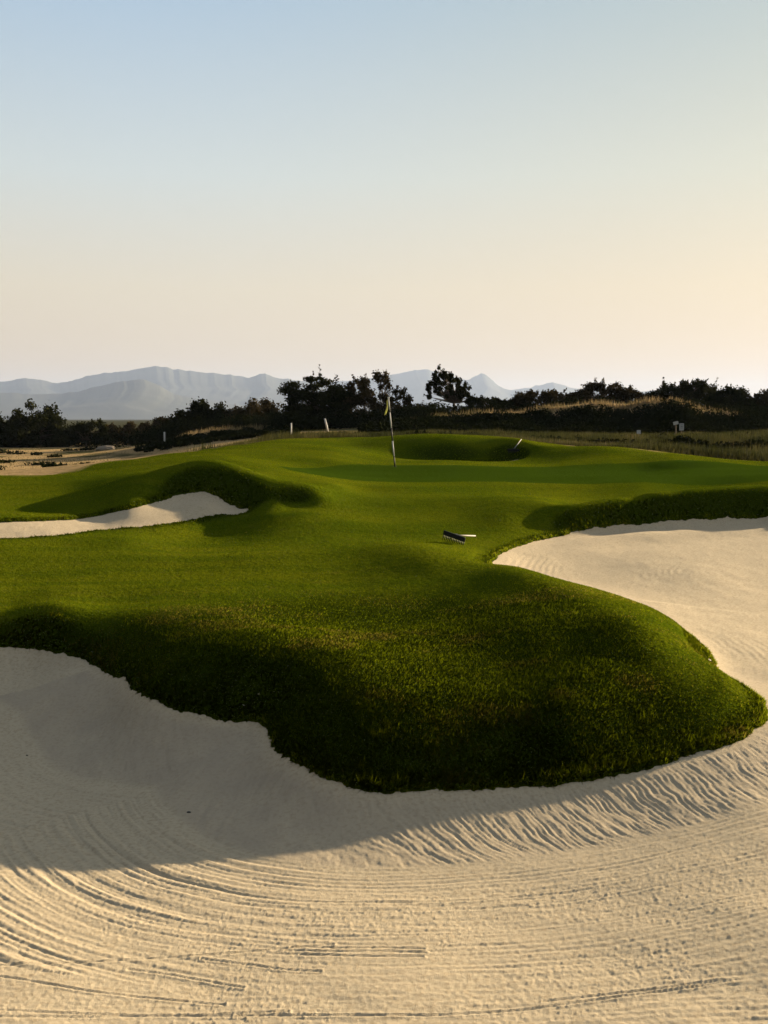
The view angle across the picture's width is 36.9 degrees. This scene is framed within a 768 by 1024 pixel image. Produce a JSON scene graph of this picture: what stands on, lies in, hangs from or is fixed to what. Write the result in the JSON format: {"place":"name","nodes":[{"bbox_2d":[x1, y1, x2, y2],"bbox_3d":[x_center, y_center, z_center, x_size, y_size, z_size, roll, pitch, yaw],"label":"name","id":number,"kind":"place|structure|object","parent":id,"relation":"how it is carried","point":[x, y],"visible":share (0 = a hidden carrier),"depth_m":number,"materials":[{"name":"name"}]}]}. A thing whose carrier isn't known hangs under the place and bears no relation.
{"place":"outdoors","nodes":[
{"label":"outdoors","id":0,"kind":"place"},
{"bbox_2d":[0,379,243,418],"bbox_3d":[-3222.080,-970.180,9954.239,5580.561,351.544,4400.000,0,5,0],"label":"hills","id":1,"kind":"structure","parent":0,"point":[139,399],"depth_m":9070.83,"materials":[{"name":"grey stone"}]},
{"bbox_2d":[0,366,382,410],"bbox_3d":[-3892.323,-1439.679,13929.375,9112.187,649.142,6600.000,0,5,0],"label":"hills","id":2,"kind":"structure","parent":0,"point":[230,389],"depth_m":13296.90,"materials":[{"name":"grey stone"}]},
{"bbox_2d":[0,402,767,793],"bbox_3d":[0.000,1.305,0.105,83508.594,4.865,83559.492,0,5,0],"label":"ground","id":3,"kind":"structure","parent":0,"point":[456,478],"depth_m":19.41,"materials":[{"name":"green plant"}]},
{"bbox_2d":[0,398,70,447],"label":"broadleaf tree","id":4,"kind":"object","parent":3,"relation":"on","point":[17,427],"visible":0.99,"depth_m":103.63,"materials":[{"name":"green plant"}]},
{"bbox_2d":[63,418,112,446],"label":"shrub","id":5,"kind":"object","parent":3,"relation":"on","point":[82,428],"visible":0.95,"depth_m":104.41,"materials":[{"name":"green plant"}]},
{"bbox_2d":[95,445,115,450],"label":"rock","id":6,"kind":"object","parent":3,"relation":"on","point":[104,447],"visible":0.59,"depth_m":81.55,"materials":[{"name":"grey stone"}]},
{"bbox_2d":[98,421,139,443],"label":"shrub","id":7,"kind":"object","parent":3,"relation":"on","point":[129,427],"visible":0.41,"depth_m":107.20,"materials":[{"name":"green plant"}]},
{"bbox_2d":[0,492,247,537],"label":"bunker sand","id":8,"kind":"structure","parent":3,"relation":"on","point":[183,507],"depth_m":23.73,"materials":[{"name":"beige sand"}]},
{"bbox_2d":[134,415,165,437],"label":"shrub","id":9,"kind":"object","parent":3,"relation":"on","point":[142,426],"visible":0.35,"depth_m":105.55,"materials":[{"name":"green plant"}]},
{"bbox_2d":[156,396,230,431],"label":"tree","id":10,"kind":"object","parent":3,"relation":"on","point":[202,409],"visible":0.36,"depth_m":91.13,"materials":[{"name":"green plant"}]},
{"bbox_2d":[220,395,282,421],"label":"tree","id":11,"kind":"object","parent":3,"relation":"on","point":[252,406],"visible":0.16,"depth_m":90.90,"materials":[{"name":"green plant"}]},
{"bbox_2d":[277,364,356,426],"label":"acacia tree","id":12,"kind":"object","parent":3,"relation":"on","point":[331,398],"visible":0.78,"depth_m":80.97,"materials":[{"name":"green plant"}]},
{"bbox_2d":[340,369,423,415],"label":"mesquite tree","id":13,"kind":"object","parent":3,"relation":"on","point":[363,397],"visible":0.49,"depth_m":81.18,"materials":[{"name":"green plant"}]},
{"bbox_2d":[0,516,767,1023],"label":"bunker sand","id":14,"kind":"structure","parent":3,"relation":"on","point":[262,882],"depth_m":9.32,"materials":[{"name":"beige sand"}]},
{"bbox_2d":[0,394,767,469],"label":"scrub","id":15,"kind":"object","parent":3,"relation":"on","point":[655,418],"visible":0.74,"depth_m":70.20,"materials":[{"name":"green plant"}]},
{"bbox_2d":[1,395,767,466],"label":"dry grass","id":16,"kind":"structure","parent":3,"relation":"on","point":[755,454],"depth_m":52.57,"materials":[{"name":"brown plant"}]},
{"bbox_2d":[384,397,396,466],"bbox_3d":[0.192,-2.330,34.222,0.378,2.166,0.111,1,5,9],"label":"flagstick","id":17,"kind":"object","parent":3,"relation":"on","point":[388,404],"visible":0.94,"depth_m":34.20,"materials":[{"name":"white"}]},
{"bbox_2d":[423,364,475,407],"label":"windswept tree","id":18,"kind":"object","parent":3,"relation":"on","point":[450,394],"visible":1,"depth_m":83.30,"materials":[{"name":"green plant"}]},
{"bbox_2d":[442,530,475,544],"bbox_3d":[1.489,0.458,21.299,0.470,0.178,0.818,19,14,31],"label":"bunker rake","id":19,"kind":"object","parent":3,"relation":"on","point":[454,536],"visible":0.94,"depth_m":20.98,"materials":[{"name":"black plastic"}]},
{"bbox_2d":[465,395,514,410],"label":"shrub","id":20,"kind":"object","parent":3,"relation":"on","point":[481,400],"visible":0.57,"depth_m":83.26,"materials":[{"name":"green plant"}]},
{"bbox_2d":[507,439,521,452],"bbox_3d":[4.777,-2.398,41.236,0.450,0.178,0.868,2,35,28],"label":"bunker rake","id":21,"kind":"object","parent":3,"relation":"on","point":[514,450],"visible":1,"depth_m":40.93,"materials":[{"name":"white plastic"}]},
{"bbox_2d":[505,387,576,407],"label":"shrub","id":22,"kind":"object","parent":3,"relation":"on","point":[522,398],"visible":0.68,"depth_m":82.97,"materials":[{"name":"green plant"}]},
{"bbox_2d":[565,378,632,402],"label":"tree","id":23,"kind":"object","parent":3,"relation":"on","point":[589,389],"visible":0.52,"depth_m":85.03,"materials":[{"name":"green plant"}]},
{"bbox_2d":[618,382,649,402],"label":"shrub","id":24,"kind":"object","parent":3,"relation":"on","point":[636,394],"visible":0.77,"depth_m":85.35,"materials":[{"name":"green plant"}]},
{"bbox_2d":[644,377,717,402],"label":"broadleaf tree","id":25,"kind":"object","parent":3,"relation":"on","point":[696,388],"visible":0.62,"depth_m":86.96,"materials":[{"name":"green plant"}]},
{"bbox_2d":[679,423,683,433],"bbox_3d":[14.685,-3.895,56.893,0.222,0.964,0.085,0,5,0],"label":"sign board","id":26,"kind":"object","parent":3,"relation":"on","point":[681,426],"visible":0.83,"depth_m":56.83,"materials":[{"name":"white wood"}]},
{"bbox_2d":[702,383,756,408],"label":"broadleaf tree","id":27,"kind":"object","parent":3,"relation":"on","point":[729,395],"visible":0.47,"depth_m":85.04,"materials":[{"name":"green plant"}]},
{"bbox_2d":[748,388,767,405],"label":"broadleaf tree","id":28,"kind":"object","parent":3,"relation":"on","point":[761,399],"visible":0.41,"depth_m":85.29,"materials":[{"name":"green plant"}]},
{"bbox_2d":[0,0,767,397],"label":"sky","id":29,"kind":"structure","parent":0,"point":[519,194],"materials":[{"name":"blue"}]},
{"bbox_2d":[305,369,669,407],"bbox_3d":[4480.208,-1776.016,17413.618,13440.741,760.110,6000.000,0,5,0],"label":"hills","id":30,"kind":"structure","parent":0,"point":[413,382],"depth_m":16846.85,"materials":[{"name":"grey stone"}]}
]}

